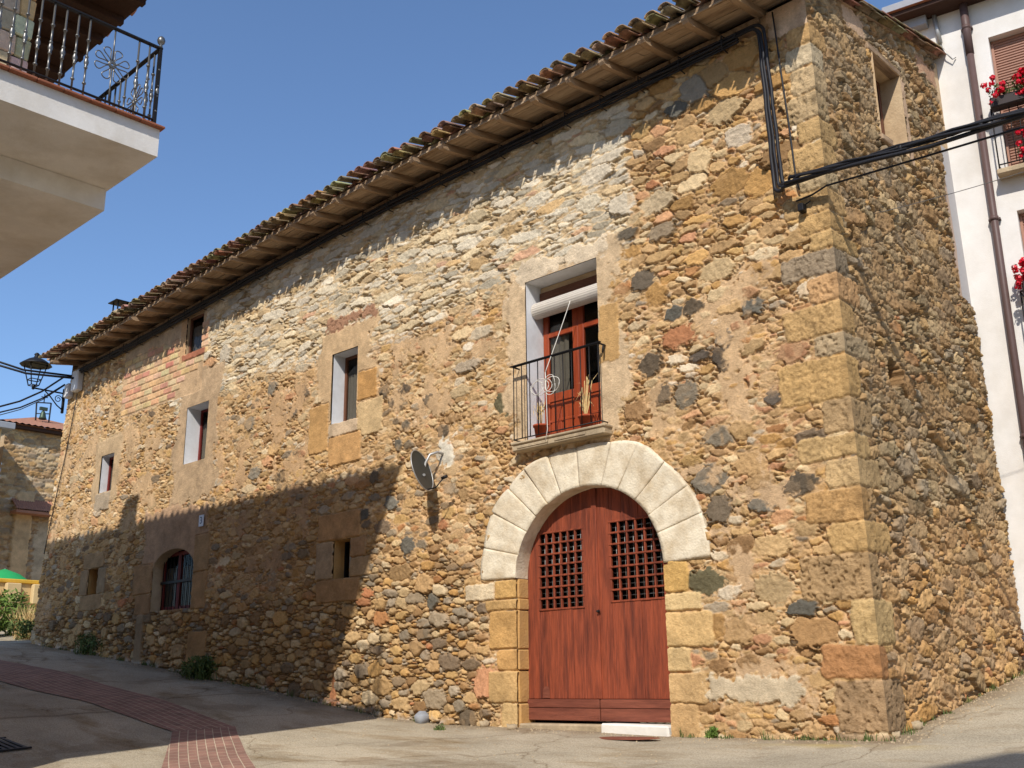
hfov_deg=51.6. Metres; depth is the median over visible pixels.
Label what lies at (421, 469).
satellite dish
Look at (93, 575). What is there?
window
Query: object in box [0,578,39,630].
terrace wall
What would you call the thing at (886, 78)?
window
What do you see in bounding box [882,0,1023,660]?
white house
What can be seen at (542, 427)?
flower pot
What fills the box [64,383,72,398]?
junction box
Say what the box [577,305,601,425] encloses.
balcony door
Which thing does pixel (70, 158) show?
balcony house
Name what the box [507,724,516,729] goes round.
stone
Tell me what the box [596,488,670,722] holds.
door leaf
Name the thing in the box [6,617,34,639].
weed
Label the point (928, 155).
service cable
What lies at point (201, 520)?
house number plate
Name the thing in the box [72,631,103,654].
weed
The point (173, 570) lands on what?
window
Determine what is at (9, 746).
drain grate
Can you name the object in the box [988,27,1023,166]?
window
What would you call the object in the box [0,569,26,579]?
parasol
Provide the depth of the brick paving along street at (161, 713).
16.50 m
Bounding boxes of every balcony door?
[526,258,599,439]
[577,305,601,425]
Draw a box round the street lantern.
[19,353,64,413]
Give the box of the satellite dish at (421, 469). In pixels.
[410,450,447,490]
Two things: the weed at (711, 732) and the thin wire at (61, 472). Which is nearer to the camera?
the weed at (711, 732)
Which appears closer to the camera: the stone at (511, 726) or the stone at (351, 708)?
the stone at (511, 726)
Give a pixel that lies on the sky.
(263, 105)
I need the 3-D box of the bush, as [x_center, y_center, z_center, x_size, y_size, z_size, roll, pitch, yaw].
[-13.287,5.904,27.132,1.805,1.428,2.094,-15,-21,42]
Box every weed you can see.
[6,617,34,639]
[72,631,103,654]
[178,653,220,679]
[434,724,445,730]
[703,726,718,737]
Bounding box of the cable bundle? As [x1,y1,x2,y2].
[77,23,1023,372]
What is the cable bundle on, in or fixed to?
attached to the stone house at (764, 490)
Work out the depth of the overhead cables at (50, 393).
25.15 m
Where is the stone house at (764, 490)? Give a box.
[30,0,1023,740]
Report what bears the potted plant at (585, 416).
on the stone house at (764, 490)
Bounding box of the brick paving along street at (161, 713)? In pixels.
[0,660,230,730]
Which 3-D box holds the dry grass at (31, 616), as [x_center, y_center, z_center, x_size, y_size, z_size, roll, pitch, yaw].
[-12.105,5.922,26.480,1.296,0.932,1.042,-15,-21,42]
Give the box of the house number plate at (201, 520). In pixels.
[198,515,203,526]
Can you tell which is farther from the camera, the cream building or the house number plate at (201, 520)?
the cream building
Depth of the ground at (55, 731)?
12.53 m
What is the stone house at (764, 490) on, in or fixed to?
on the ground at (55, 731)
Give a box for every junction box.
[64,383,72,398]
[71,369,83,392]
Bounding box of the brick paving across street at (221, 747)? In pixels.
[162,726,255,767]
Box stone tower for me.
[0,394,63,579]
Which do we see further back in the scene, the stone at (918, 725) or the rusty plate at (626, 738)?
the rusty plate at (626, 738)
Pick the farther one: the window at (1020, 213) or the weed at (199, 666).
the weed at (199, 666)
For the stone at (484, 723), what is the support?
on the ground at (55, 731)
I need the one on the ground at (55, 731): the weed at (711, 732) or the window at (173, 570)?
the weed at (711, 732)
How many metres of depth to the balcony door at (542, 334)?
15.12 m
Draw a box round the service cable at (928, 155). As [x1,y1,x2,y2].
[771,12,1023,201]
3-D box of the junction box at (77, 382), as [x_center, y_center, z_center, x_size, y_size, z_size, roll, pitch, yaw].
[-10.447,-0.073,25.437,0.320,0.520,0.170,-15,-21,42]
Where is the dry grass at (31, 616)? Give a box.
[7,604,36,638]
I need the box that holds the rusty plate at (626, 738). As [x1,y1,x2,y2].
[599,737,659,739]
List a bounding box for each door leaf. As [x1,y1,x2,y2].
[527,488,601,720]
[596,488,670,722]
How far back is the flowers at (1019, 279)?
14.37 m
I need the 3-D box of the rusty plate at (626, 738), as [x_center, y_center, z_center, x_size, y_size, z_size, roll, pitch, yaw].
[1.313,4.041,12.073,0.880,0.012,0.234,-17,-18,41]
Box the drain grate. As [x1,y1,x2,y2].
[0,737,31,751]
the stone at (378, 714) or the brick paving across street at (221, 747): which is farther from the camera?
the stone at (378, 714)
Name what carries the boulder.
on the ground at (55, 731)
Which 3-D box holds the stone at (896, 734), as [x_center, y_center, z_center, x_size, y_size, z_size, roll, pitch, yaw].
[3.807,3.489,10.497,0.084,0.091,0.124,9,-18,-30]
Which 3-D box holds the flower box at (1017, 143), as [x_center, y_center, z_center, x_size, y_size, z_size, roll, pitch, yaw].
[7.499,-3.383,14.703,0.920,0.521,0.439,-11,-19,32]
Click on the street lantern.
(36, 362)
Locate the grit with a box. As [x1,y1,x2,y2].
[21,646,1023,767]
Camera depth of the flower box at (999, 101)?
15.01 m
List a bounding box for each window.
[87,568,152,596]
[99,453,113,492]
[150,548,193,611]
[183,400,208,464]
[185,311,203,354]
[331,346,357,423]
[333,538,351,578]
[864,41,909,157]
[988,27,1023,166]
[1017,209,1023,254]
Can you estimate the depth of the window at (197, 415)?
21.56 m
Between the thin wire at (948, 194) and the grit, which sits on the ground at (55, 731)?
the grit
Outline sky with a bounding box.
[0,0,902,463]
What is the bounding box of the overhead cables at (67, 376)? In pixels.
[0,361,73,378]
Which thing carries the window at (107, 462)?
in the stone house at (764, 490)
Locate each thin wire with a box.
[44,393,77,553]
[874,172,1022,213]
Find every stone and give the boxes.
[346,705,354,710]
[375,711,381,716]
[479,720,489,726]
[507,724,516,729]
[891,731,900,738]
[911,721,922,729]
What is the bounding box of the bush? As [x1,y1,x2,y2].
[0,588,35,635]
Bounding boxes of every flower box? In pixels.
[980,67,1023,112]
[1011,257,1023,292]
[1015,129,1023,162]
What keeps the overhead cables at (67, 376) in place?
attached to the junction box at (77, 382)
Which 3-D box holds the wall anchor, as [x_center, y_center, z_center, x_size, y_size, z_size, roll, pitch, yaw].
[3.371,-2.047,12.188,0.138,0.127,0.100,-15,-21,42]
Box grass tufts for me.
[40,643,1023,741]
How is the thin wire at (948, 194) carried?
attached to the stone house at (764, 490)
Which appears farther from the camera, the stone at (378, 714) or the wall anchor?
the stone at (378, 714)
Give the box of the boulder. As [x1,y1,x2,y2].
[414,711,428,723]
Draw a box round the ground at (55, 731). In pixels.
[0,631,1023,767]
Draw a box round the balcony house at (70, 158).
[0,0,164,278]
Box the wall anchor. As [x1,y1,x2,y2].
[797,200,810,213]
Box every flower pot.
[533,402,549,437]
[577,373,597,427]
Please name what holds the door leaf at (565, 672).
in the stone house at (764, 490)
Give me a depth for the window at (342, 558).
17.32 m
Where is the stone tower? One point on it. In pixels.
(30, 449)
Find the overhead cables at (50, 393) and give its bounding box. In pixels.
[0,378,64,414]
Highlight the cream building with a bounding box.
[0,421,15,438]
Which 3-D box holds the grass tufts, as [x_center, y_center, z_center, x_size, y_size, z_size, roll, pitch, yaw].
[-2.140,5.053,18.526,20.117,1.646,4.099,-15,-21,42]
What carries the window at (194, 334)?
in the stone house at (764, 490)
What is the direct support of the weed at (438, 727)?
on the ground at (55, 731)
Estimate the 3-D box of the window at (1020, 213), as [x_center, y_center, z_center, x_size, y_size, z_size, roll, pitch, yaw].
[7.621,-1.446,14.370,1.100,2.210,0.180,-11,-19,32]

